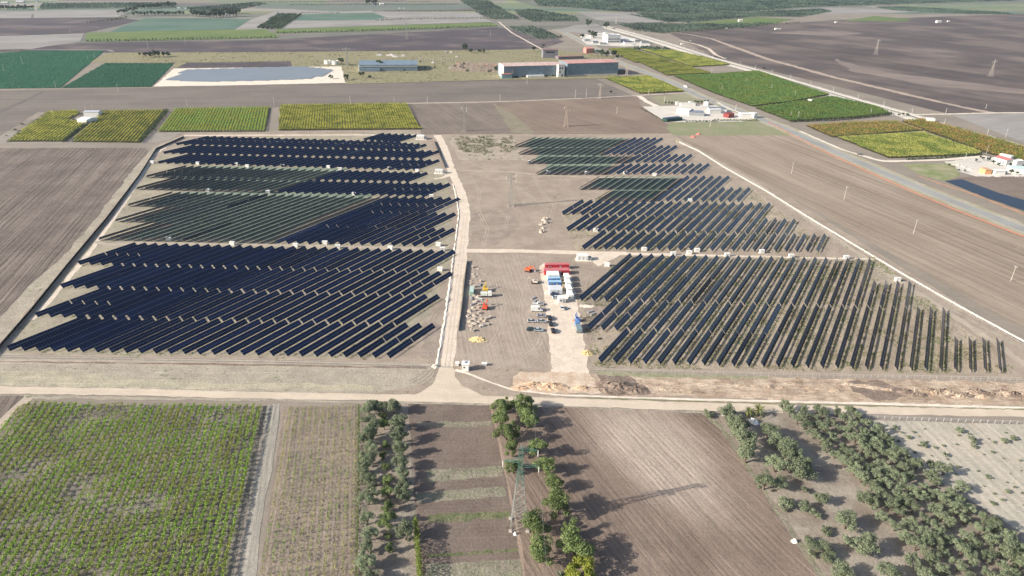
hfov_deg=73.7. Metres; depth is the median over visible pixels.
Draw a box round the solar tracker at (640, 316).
[627,300,655,330]
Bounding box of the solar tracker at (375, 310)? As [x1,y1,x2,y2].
[353,293,402,324]
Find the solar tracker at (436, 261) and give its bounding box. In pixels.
[417,250,455,272]
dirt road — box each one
[0,386,1023,416]
[415,367,481,395]
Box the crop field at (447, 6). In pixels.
[256,3,467,10]
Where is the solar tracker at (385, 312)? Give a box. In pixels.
[366,294,415,324]
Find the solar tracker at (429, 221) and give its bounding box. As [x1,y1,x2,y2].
[414,212,446,228]
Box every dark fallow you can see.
[0,17,137,35]
[0,28,563,52]
[178,61,291,67]
[949,176,1023,199]
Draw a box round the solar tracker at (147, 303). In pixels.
[114,288,182,318]
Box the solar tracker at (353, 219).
[336,210,372,227]
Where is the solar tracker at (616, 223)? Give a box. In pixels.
[606,214,626,231]
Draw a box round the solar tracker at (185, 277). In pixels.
[157,265,213,289]
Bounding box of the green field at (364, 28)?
[274,22,497,32]
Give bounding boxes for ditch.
[0,92,42,112]
[0,361,426,368]
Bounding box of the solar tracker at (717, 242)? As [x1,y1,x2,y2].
[710,232,725,250]
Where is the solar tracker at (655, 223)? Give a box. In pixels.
[646,215,664,231]
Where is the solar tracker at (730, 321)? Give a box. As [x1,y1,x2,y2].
[723,302,742,333]
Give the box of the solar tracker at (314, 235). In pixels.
[297,225,337,244]
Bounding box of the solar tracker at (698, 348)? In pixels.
[687,329,711,364]
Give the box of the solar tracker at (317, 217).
[298,210,335,225]
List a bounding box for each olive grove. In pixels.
[40,1,175,8]
[185,2,265,11]
[260,12,300,27]
[461,0,518,18]
[510,25,561,38]
[514,8,578,21]
[534,0,1014,13]
[619,22,772,32]
[629,13,687,21]
[632,45,669,49]
[637,8,831,22]
[878,6,1012,13]
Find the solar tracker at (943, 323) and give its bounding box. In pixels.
[941,308,945,338]
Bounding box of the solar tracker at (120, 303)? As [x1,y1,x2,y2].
[88,287,157,317]
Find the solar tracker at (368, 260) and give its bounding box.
[349,248,391,271]
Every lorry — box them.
[481,291,491,296]
[574,320,581,332]
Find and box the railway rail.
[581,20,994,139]
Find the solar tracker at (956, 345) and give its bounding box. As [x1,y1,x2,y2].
[954,337,957,354]
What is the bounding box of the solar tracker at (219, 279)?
[193,266,247,291]
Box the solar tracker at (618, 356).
[613,328,642,362]
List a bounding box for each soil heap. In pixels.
[593,381,641,393]
[596,380,615,385]
[625,385,650,394]
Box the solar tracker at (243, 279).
[218,267,269,291]
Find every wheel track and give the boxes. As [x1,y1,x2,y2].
[0,357,417,365]
[6,355,420,363]
[425,301,445,355]
[429,299,451,355]
[444,213,464,366]
[449,213,466,366]
[460,277,501,354]
[462,277,505,356]
[466,160,546,207]
[466,161,546,209]
[468,176,485,245]
[471,177,488,245]
[480,210,509,229]
[493,323,543,366]
[494,320,548,368]
[512,185,552,247]
[513,182,555,247]
[519,290,553,368]
[522,291,553,365]
[532,176,552,239]
[534,176,555,239]
[584,277,590,340]
[588,278,594,340]
[605,369,1006,377]
[616,371,1008,379]
[771,201,838,250]
[831,251,1009,371]
[834,251,1014,372]
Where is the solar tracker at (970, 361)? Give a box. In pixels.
[969,352,972,371]
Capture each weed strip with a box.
[416,486,506,502]
[417,421,491,426]
[424,559,522,575]
[427,466,502,482]
[427,511,509,522]
[427,548,518,557]
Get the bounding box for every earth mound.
[655,387,667,390]
[668,388,679,391]
[680,388,696,392]
[692,382,709,385]
[706,386,722,389]
[720,382,734,384]
[733,384,750,387]
[761,384,774,387]
[775,386,786,388]
[785,381,806,384]
[801,387,813,389]
[813,388,828,389]
[826,388,844,392]
[841,382,853,385]
[854,384,870,387]
[866,386,882,389]
[881,388,893,390]
[896,388,918,393]
[909,392,928,396]
[918,390,930,393]
[921,388,936,391]
[930,390,944,395]
[942,390,956,394]
[951,393,970,399]
[957,392,975,397]
[964,390,980,394]
[965,388,986,392]
[975,395,992,398]
[980,392,995,396]
[991,388,1006,392]
[993,392,1003,396]
[998,391,1009,396]
[1007,390,1019,396]
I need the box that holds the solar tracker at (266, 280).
[242,267,292,292]
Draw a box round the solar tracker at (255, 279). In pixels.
[230,267,281,291]
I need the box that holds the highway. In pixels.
[554,29,1023,231]
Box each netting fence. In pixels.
[0,136,183,346]
[459,264,466,325]
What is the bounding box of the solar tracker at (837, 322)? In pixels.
[832,304,843,336]
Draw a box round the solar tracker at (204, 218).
[192,207,235,223]
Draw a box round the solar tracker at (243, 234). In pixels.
[224,223,269,242]
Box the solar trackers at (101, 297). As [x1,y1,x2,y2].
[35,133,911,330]
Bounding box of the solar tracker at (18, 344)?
[7,315,87,350]
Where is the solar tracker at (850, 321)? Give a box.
[845,305,856,336]
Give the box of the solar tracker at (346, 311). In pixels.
[326,293,378,323]
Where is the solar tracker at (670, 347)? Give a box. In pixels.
[657,329,683,363]
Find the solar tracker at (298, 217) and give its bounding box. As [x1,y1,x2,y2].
[279,209,317,226]
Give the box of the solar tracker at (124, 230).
[98,220,153,240]
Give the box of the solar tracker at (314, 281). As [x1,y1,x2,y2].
[291,268,338,293]
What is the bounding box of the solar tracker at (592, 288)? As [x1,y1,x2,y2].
[579,275,607,299]
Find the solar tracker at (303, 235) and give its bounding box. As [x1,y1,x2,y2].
[286,225,328,243]
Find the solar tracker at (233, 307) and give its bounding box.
[207,290,267,320]
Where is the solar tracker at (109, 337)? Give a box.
[79,316,154,352]
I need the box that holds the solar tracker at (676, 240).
[668,231,686,249]
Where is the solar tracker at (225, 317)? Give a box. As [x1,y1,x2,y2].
[220,290,279,321]
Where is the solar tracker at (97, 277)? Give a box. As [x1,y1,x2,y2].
[72,263,133,288]
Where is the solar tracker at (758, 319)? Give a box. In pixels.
[750,303,768,333]
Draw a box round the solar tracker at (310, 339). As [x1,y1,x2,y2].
[284,321,340,355]
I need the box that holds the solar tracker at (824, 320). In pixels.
[818,304,831,335]
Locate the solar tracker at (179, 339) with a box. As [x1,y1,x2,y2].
[153,318,220,353]
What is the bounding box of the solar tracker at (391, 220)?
[375,211,409,227]
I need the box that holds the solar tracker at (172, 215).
[153,206,199,222]
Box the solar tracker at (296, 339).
[269,321,327,355]
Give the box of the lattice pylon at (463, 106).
[461,105,466,131]
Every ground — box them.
[0,4,1023,575]
[0,129,1023,407]
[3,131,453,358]
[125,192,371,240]
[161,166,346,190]
[260,405,358,575]
[357,404,416,575]
[420,320,444,357]
[448,134,524,159]
[454,254,549,368]
[469,205,519,244]
[493,103,533,133]
[513,371,600,394]
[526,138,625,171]
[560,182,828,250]
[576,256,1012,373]
[582,296,616,340]
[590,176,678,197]
[592,374,1023,406]
[596,374,651,395]
[606,78,682,93]
[609,48,668,62]
[642,62,706,74]
[650,92,707,103]
[666,120,788,135]
[712,415,1023,575]
[848,380,905,400]
[902,163,959,180]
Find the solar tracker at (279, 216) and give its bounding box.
[260,209,299,224]
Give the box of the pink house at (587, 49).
[583,47,593,52]
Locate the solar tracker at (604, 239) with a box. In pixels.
[593,230,615,248]
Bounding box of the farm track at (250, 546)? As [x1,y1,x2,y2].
[238,404,279,575]
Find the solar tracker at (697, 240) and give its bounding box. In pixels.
[689,231,706,249]
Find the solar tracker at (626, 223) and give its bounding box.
[616,214,636,231]
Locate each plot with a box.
[0,0,58,2]
[0,3,56,5]
[0,8,117,10]
[10,0,58,0]
[48,0,162,2]
[65,0,164,0]
[118,8,189,10]
[125,11,184,13]
[155,0,214,2]
[159,6,203,8]
[167,0,212,0]
[172,11,268,13]
[176,3,232,5]
[192,9,280,10]
[208,0,322,2]
[220,0,328,0]
[231,3,344,4]
[323,0,435,2]
[329,10,381,10]
[344,0,404,0]
[345,3,408,3]
[383,9,473,10]
[408,11,508,12]
[408,404,519,575]
[409,0,459,0]
[434,0,504,2]
[493,3,531,5]
[499,6,566,8]
[503,8,594,10]
[505,0,520,2]
[509,11,616,13]
[821,12,866,13]
[855,8,895,10]
[880,12,923,13]
[888,5,919,5]
[910,6,977,8]
[917,11,1023,13]
[918,4,1014,5]
[942,8,1023,10]
[961,6,1023,8]
[1006,3,1023,5]
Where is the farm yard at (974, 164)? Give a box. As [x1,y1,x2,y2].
[944,157,1023,176]
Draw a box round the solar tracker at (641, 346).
[628,328,656,363]
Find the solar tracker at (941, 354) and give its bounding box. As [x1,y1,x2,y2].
[939,336,943,370]
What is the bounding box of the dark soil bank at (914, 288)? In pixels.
[688,145,1022,348]
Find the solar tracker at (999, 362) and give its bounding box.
[998,353,1001,372]
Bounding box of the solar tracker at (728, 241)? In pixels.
[720,232,735,250]
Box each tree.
[354,549,375,571]
[356,487,379,504]
[357,429,374,441]
[357,460,371,472]
[358,450,377,462]
[358,567,380,575]
[359,413,375,421]
[359,469,377,483]
[359,508,375,525]
[359,537,372,553]
[360,399,377,413]
[360,526,378,539]
[363,417,379,435]
[363,439,377,450]
[365,480,378,491]
[373,400,387,412]
[376,509,397,529]
[378,411,386,419]
[378,451,386,460]
[379,418,389,429]
[380,462,390,470]
[380,485,393,497]
[380,500,394,510]
[381,440,390,448]
[382,473,394,486]
[384,530,391,538]
[385,542,393,552]
[387,398,400,413]
[388,414,406,429]
[389,425,408,443]
[390,454,408,468]
[391,441,408,454]
[394,466,408,478]
[394,483,411,502]
[394,518,413,541]
[396,475,411,489]
[489,396,511,412]
[491,407,509,424]
[491,420,520,442]
[504,439,517,456]
[504,459,521,473]
[509,393,537,412]
[517,407,539,428]
[520,507,551,533]
[527,438,548,457]
[529,532,554,565]
[531,456,555,474]
[541,485,570,519]
[543,473,564,490]
[555,524,595,560]
[561,516,579,534]
[564,554,595,575]
[590,31,596,37]
[717,402,736,418]
[727,414,750,433]
[730,427,757,447]
[737,440,757,463]
[744,406,754,416]
[751,403,766,417]
[755,469,776,489]
[760,422,780,438]
[764,453,788,471]
[767,431,784,449]
[772,474,788,489]
[777,436,798,457]
[779,399,789,411]
[781,448,803,464]
[784,404,794,416]
[786,456,819,479]
[791,410,805,423]
[798,405,807,413]
[798,499,811,511]
[800,417,812,430]
[804,428,819,438]
[804,534,814,543]
[805,538,830,554]
[806,412,819,420]
[811,419,821,427]
[812,404,822,413]
[813,492,830,504]
[817,406,829,417]
[817,434,828,444]
[818,423,829,434]
[819,548,836,563]
[821,441,832,453]
[823,417,836,425]
[828,432,839,441]
[829,450,840,458]
[830,558,855,575]
[833,406,840,416]
[835,424,842,432]
[835,509,857,532]
[836,454,854,467]
[838,412,853,423]
[838,442,849,450]
[842,424,856,439]
[842,448,856,456]
[844,405,856,413]
[845,461,862,474]
[846,432,866,445]
[848,421,858,428]
[852,452,863,463]
[853,411,862,420]
[853,470,869,482]
[853,531,881,556]
[856,489,874,503]
[857,426,871,434]
[858,438,871,453]
[860,418,873,427]
[861,479,879,490]
[862,494,880,509]
[863,462,874,471]
[864,433,875,443]
[864,450,878,460]
[866,436,884,452]
[870,422,884,434]
[870,466,881,478]
[871,486,889,499]
[873,458,888,466]
[874,510,889,520]
[875,561,902,575]
[876,430,889,440]
[877,476,892,488]
[880,448,891,457]
[880,465,897,476]
[881,495,900,509]
[883,438,894,447]
[887,518,905,530]
[888,450,900,463]
[889,443,910,455]
[890,470,907,485]
[892,484,903,494]
[892,506,908,517]
[893,493,913,505]
[896,460,913,471]
[897,528,911,541]
[902,454,911,461]
[902,483,914,492]
[902,516,918,530]
[903,499,920,512]
[903,552,921,570]
[905,535,928,555]
[906,470,916,480]
[909,457,924,469]
[909,486,930,500]
[914,524,932,537]
[916,564,936,575]
[918,482,929,489]
[919,512,931,523]
[921,531,944,550]
[923,468,938,481]
[924,548,941,565]
[926,459,935,467]
[927,488,943,498]
[927,502,943,513]
[930,519,946,533]
[932,476,942,486]
[933,511,949,519]
[933,562,950,575]
[935,460,953,475]
[937,493,951,506]
[939,532,953,544]
[939,548,952,557]
[943,516,956,528]
[945,486,955,496]
[947,500,968,515]
[948,557,968,571]
[952,493,967,501]
[952,538,973,556]
[953,479,971,492]
[959,514,971,524]
[959,528,974,541]
[962,568,974,575]
[964,503,979,513]
[964,551,978,566]
[968,536,984,548]
[974,521,993,535]
[977,511,992,525]
[981,545,999,561]
[982,533,999,546]
[982,565,996,575]
[986,515,1003,533]
[988,570,1010,575]
[996,559,1010,572]
[998,544,1009,557]
[999,539,1023,561]
[1000,528,1017,542]
[1005,568,1021,575]
[1010,557,1023,567]
[1011,552,1023,569]
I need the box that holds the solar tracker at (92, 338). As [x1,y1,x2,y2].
[65,316,141,351]
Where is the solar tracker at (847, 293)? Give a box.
[842,279,852,306]
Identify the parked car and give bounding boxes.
[534,327,542,331]
[537,313,545,317]
[537,319,545,322]
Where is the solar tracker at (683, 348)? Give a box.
[672,329,697,364]
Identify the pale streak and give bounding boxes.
[774,31,860,35]
[835,59,1023,93]
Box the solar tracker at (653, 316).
[641,299,667,330]
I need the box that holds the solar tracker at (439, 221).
[424,212,455,229]
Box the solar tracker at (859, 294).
[854,280,864,307]
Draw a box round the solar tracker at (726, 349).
[716,330,738,365]
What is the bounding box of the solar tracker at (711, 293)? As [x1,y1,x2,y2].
[704,277,723,303]
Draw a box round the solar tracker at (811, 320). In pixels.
[804,304,818,335]
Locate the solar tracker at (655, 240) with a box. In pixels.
[646,231,665,249]
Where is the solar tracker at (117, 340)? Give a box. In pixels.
[94,317,167,351]
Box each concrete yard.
[580,33,651,46]
[644,105,751,121]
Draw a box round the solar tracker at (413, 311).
[393,294,439,324]
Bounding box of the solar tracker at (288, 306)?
[260,291,316,321]
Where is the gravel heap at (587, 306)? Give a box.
[579,304,594,307]
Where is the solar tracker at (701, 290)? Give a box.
[692,277,711,302]
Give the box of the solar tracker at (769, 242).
[763,232,776,251]
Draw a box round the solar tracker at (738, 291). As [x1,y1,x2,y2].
[729,277,747,303]
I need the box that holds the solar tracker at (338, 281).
[315,269,361,293]
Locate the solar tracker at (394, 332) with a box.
[383,322,408,341]
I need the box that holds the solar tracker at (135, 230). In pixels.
[109,220,163,239]
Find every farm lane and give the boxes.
[0,131,181,143]
[1,47,112,51]
[34,0,37,17]
[400,93,675,103]
[499,22,558,55]
[637,96,657,105]
[799,131,987,161]
[891,112,1023,114]
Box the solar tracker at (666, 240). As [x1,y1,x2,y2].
[657,231,675,249]
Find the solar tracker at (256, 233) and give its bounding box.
[235,224,278,241]
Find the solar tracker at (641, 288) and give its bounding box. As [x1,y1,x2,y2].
[629,276,653,301]
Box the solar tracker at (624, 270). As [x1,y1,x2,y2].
[616,253,642,277]
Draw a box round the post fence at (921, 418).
[847,414,1017,423]
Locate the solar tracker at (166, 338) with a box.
[138,318,207,353]
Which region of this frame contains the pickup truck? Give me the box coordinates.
[533,301,543,305]
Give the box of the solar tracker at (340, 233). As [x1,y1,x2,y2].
[317,225,357,244]
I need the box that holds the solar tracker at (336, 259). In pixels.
[315,247,359,270]
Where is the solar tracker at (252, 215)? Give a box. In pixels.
[231,208,272,223]
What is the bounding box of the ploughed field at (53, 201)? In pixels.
[0,148,147,314]
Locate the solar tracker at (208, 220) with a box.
[202,207,245,223]
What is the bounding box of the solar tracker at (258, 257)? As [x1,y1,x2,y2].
[235,246,284,268]
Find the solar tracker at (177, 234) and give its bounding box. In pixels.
[161,222,211,240]
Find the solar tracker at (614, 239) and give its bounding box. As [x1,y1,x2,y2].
[603,230,625,248]
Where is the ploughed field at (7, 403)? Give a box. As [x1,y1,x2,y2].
[0,396,22,417]
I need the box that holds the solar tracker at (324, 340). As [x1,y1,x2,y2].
[299,321,354,356]
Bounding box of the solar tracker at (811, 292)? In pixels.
[804,279,817,305]
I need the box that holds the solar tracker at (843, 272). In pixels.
[839,257,849,282]
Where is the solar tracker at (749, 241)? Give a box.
[742,232,756,250]
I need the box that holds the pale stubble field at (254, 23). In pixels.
[235,9,492,29]
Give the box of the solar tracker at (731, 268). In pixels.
[722,255,740,280]
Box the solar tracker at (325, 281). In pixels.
[303,269,349,293]
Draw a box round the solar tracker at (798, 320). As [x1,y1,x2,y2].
[791,303,806,335]
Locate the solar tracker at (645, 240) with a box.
[635,231,655,249]
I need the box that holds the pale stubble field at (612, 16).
[578,12,662,23]
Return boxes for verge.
[0,353,434,392]
[0,371,372,390]
[0,395,703,414]
[552,29,1023,234]
[587,397,1023,409]
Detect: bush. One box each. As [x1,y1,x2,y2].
[556,571,564,575]
[704,408,713,416]
[778,496,794,510]
[801,486,809,493]
[807,547,816,558]
[809,507,821,518]
[821,525,832,536]
[841,534,854,547]
[920,441,927,447]
[955,426,964,432]
[967,436,977,443]
[1000,437,1008,442]
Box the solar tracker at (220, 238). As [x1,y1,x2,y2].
[213,223,259,241]
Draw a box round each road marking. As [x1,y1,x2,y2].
[672,84,996,221]
[712,99,1014,222]
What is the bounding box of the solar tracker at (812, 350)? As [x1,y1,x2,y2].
[805,332,820,367]
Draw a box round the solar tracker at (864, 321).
[859,305,869,336]
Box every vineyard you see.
[0,401,260,575]
[9,109,86,140]
[73,108,162,140]
[157,106,268,130]
[278,102,421,128]
[605,75,683,92]
[608,47,669,61]
[641,61,710,73]
[642,49,728,65]
[674,70,829,104]
[755,96,890,119]
[807,120,921,135]
[838,131,980,156]
[903,118,1023,159]
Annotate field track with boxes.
[675,32,994,113]
[679,40,725,58]
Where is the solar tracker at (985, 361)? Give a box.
[983,352,987,372]
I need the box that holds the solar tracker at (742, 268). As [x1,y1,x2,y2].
[734,255,751,280]
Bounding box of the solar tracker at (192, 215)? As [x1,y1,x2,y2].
[173,206,217,223]
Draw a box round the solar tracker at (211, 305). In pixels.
[180,290,242,320]
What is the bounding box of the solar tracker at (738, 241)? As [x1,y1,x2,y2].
[731,232,746,250]
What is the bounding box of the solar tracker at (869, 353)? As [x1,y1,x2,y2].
[865,334,875,368]
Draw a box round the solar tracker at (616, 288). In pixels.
[604,275,629,301]
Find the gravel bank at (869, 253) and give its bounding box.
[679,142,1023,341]
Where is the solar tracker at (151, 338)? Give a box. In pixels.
[123,317,194,352]
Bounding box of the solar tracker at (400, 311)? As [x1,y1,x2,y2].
[380,294,427,325]
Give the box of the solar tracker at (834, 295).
[829,280,840,306]
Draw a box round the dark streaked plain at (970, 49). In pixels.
[670,14,1023,113]
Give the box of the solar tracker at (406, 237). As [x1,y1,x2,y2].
[391,227,425,245]
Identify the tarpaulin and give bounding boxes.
[748,418,758,424]
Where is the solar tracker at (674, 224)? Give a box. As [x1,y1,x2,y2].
[665,215,683,231]
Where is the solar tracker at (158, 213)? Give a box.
[134,205,181,221]
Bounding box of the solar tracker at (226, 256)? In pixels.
[201,245,252,267]
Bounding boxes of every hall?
[498,62,560,77]
[559,59,618,75]
[623,41,632,44]
[676,107,692,114]
[680,103,695,105]
[689,110,704,115]
[707,106,726,112]
[707,108,721,113]
[1006,165,1023,173]
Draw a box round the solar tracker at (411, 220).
[395,212,428,228]
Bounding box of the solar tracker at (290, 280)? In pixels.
[267,268,315,293]
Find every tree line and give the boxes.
[85,35,276,41]
[87,16,126,22]
[256,1,428,2]
[257,13,281,27]
[261,14,286,27]
[265,13,292,28]
[271,13,294,28]
[276,13,301,28]
[277,25,495,32]
[290,3,457,4]
[372,9,510,11]
[376,17,528,20]
[661,22,798,32]
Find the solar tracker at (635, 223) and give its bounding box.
[626,215,645,231]
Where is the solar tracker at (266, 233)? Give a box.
[244,224,288,243]
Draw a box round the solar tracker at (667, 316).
[655,300,680,331]
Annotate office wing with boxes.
[620,38,634,41]
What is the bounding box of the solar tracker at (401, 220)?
[385,212,418,228]
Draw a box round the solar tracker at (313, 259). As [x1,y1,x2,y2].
[292,247,338,269]
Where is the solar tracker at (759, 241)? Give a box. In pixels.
[753,232,766,251]
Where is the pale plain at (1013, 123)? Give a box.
[953,113,1023,142]
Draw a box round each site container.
[469,286,473,294]
[544,267,569,274]
[545,262,568,267]
[546,271,550,279]
[548,276,559,282]
[548,280,560,284]
[548,285,561,294]
[557,295,565,302]
[563,273,569,278]
[564,278,570,283]
[565,284,571,289]
[566,290,573,299]
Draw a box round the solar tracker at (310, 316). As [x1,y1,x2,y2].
[300,292,353,322]
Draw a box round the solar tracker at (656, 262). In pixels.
[640,253,664,278]
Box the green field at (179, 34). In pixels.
[85,29,278,40]
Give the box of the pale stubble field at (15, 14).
[0,11,32,17]
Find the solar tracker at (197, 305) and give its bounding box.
[167,289,230,319]
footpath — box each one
[0,398,32,428]
[454,369,1023,408]
[491,410,524,575]
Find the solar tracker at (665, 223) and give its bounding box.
[656,215,673,231]
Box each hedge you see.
[6,112,48,141]
[61,121,88,141]
[136,108,168,141]
[354,404,360,575]
[412,515,424,575]
[789,112,893,121]
[906,152,982,159]
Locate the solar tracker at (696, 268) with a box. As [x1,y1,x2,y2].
[687,255,707,278]
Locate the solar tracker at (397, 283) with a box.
[377,270,418,295]
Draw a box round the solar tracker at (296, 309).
[273,292,328,322]
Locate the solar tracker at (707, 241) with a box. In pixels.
[699,231,716,250]
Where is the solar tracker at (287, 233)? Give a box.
[266,224,308,242]
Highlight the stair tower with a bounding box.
[556,64,564,76]
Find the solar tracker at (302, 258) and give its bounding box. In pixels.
[280,246,327,269]
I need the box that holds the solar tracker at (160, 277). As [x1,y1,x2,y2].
[133,265,189,289]
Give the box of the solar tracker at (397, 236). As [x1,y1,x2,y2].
[380,227,415,245]
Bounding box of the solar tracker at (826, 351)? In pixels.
[820,332,833,368]
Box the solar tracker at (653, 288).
[641,276,665,301]
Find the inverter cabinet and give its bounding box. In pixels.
[894,277,901,281]
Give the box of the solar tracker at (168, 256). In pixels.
[145,244,200,265]
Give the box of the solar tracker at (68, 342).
[50,316,127,351]
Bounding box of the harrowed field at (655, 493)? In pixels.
[493,405,816,575]
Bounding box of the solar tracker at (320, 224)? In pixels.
[317,210,354,226]
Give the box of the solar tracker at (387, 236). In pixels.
[369,226,406,245]
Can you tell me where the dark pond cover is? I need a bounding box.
[947,179,1023,209]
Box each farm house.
[979,167,991,173]
[991,169,1005,174]
[994,155,1014,165]
[1000,153,1013,158]
[1012,159,1023,165]
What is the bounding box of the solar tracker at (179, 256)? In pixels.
[156,244,210,266]
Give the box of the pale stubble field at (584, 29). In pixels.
[556,24,612,33]
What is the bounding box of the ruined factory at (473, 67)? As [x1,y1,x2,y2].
[451,62,502,71]
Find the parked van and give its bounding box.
[531,305,542,311]
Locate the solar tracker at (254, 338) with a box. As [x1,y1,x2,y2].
[225,320,287,354]
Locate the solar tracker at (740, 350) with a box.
[731,330,751,365]
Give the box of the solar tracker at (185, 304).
[154,289,219,319]
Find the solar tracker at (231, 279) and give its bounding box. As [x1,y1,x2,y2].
[206,267,258,291]
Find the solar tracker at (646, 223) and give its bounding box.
[636,215,655,231]
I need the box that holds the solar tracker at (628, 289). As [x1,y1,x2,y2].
[616,275,641,301]
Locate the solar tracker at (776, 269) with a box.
[769,256,784,280]
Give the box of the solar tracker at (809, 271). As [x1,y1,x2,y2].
[804,257,816,281]
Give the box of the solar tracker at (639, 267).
[628,253,653,277]
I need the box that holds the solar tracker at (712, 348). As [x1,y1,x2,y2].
[701,330,724,364]
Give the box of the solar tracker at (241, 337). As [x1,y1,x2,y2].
[211,319,274,354]
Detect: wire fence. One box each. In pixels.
[0,355,433,367]
[203,130,387,132]
[589,367,1023,381]
[676,140,1023,343]
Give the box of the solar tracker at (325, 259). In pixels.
[303,247,349,270]
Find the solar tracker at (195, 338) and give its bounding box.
[167,319,234,353]
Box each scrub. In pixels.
[134,49,612,81]
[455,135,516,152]
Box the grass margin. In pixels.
[707,417,823,575]
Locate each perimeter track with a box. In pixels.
[0,358,433,368]
[29,142,173,319]
[93,240,447,250]
[184,134,420,135]
[482,365,1023,380]
[677,140,1023,366]
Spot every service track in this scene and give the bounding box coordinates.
[603,27,914,119]
[609,27,924,118]
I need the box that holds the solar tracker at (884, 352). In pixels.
[880,335,888,368]
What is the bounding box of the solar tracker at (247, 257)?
[224,246,274,268]
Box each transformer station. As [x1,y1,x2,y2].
[416,135,426,139]
[434,169,445,173]
[575,253,591,261]
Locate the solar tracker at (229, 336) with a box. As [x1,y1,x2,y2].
[197,319,260,353]
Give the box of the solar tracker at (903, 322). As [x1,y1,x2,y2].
[900,306,907,337]
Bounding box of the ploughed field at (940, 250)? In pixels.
[676,135,1023,328]
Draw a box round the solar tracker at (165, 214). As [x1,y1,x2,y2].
[144,206,190,222]
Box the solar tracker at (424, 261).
[405,249,444,272]
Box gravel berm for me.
[434,184,459,368]
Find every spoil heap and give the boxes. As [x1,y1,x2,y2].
[509,385,529,390]
[518,381,541,388]
[537,382,570,390]
[571,385,590,390]
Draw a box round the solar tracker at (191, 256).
[167,244,220,266]
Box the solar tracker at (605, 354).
[598,328,629,362]
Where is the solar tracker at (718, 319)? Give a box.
[709,302,730,332]
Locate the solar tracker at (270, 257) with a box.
[246,246,295,268]
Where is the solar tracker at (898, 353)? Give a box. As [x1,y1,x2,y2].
[894,335,902,370]
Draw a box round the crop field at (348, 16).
[294,13,385,20]
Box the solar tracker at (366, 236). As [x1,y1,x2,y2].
[349,226,386,244]
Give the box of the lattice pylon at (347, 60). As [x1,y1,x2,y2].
[342,48,348,65]
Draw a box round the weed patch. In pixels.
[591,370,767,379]
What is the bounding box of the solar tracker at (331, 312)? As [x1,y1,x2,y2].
[313,293,365,323]
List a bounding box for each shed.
[77,116,96,123]
[83,110,102,116]
[555,55,583,59]
[618,69,625,73]
[723,112,733,117]
[738,112,751,117]
[750,112,757,117]
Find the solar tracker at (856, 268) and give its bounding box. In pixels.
[851,257,860,282]
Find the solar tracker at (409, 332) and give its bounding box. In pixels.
[397,323,421,341]
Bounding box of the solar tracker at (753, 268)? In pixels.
[745,255,762,279]
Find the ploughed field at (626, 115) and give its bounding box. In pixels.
[494,97,670,133]
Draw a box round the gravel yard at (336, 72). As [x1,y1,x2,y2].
[154,66,345,86]
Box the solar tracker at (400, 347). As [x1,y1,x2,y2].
[386,338,412,357]
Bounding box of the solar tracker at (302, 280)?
[279,268,327,293]
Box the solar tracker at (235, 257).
[212,245,263,267]
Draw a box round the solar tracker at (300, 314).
[287,292,341,322]
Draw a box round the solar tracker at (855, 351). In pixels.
[850,333,861,368]
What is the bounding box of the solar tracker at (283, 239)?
[276,224,318,243]
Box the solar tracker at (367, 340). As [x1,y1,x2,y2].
[342,322,394,357]
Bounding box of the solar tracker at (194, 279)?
[169,266,224,290]
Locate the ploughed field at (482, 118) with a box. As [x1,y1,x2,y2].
[410,103,516,133]
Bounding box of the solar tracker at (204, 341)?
[182,319,247,353]
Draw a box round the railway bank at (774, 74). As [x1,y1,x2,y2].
[601,26,1022,145]
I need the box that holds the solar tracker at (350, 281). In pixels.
[328,269,372,293]
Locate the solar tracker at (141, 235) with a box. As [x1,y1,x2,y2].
[130,221,182,240]
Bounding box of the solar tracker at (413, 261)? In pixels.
[394,249,434,272]
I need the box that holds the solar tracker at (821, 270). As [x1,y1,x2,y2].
[815,257,827,281]
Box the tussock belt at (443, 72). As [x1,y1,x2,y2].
[90,49,616,83]
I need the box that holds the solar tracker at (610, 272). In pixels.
[605,253,631,277]
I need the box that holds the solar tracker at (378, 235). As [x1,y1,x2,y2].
[359,226,396,244]
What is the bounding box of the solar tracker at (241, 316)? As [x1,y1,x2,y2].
[233,291,291,321]
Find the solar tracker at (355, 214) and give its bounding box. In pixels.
[327,210,364,226]
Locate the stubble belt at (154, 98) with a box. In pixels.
[0,78,632,135]
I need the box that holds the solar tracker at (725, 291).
[717,277,735,303]
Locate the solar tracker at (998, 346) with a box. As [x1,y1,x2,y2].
[996,337,1000,355]
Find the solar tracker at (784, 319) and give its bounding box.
[777,303,793,334]
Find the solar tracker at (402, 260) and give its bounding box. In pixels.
[383,249,423,271]
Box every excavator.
[482,299,488,309]
[483,281,487,292]
[524,266,535,272]
[527,276,537,283]
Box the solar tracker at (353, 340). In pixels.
[328,322,381,356]
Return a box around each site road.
[434,135,470,366]
[434,171,453,178]
[460,170,714,178]
[462,249,873,259]
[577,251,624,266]
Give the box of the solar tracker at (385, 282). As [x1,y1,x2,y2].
[364,270,407,295]
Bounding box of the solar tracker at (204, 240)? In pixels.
[203,223,249,242]
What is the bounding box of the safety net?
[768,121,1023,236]
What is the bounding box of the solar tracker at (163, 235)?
[151,222,201,241]
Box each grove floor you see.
[40,3,175,8]
[189,4,263,11]
[259,15,299,28]
[460,0,517,18]
[507,27,562,39]
[514,0,1023,13]
[515,10,576,21]
[622,23,772,32]
[628,14,681,21]
[636,9,831,22]
[876,7,1001,13]
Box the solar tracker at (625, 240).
[614,230,636,249]
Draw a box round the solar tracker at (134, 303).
[101,287,169,317]
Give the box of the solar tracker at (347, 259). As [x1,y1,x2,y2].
[326,248,370,270]

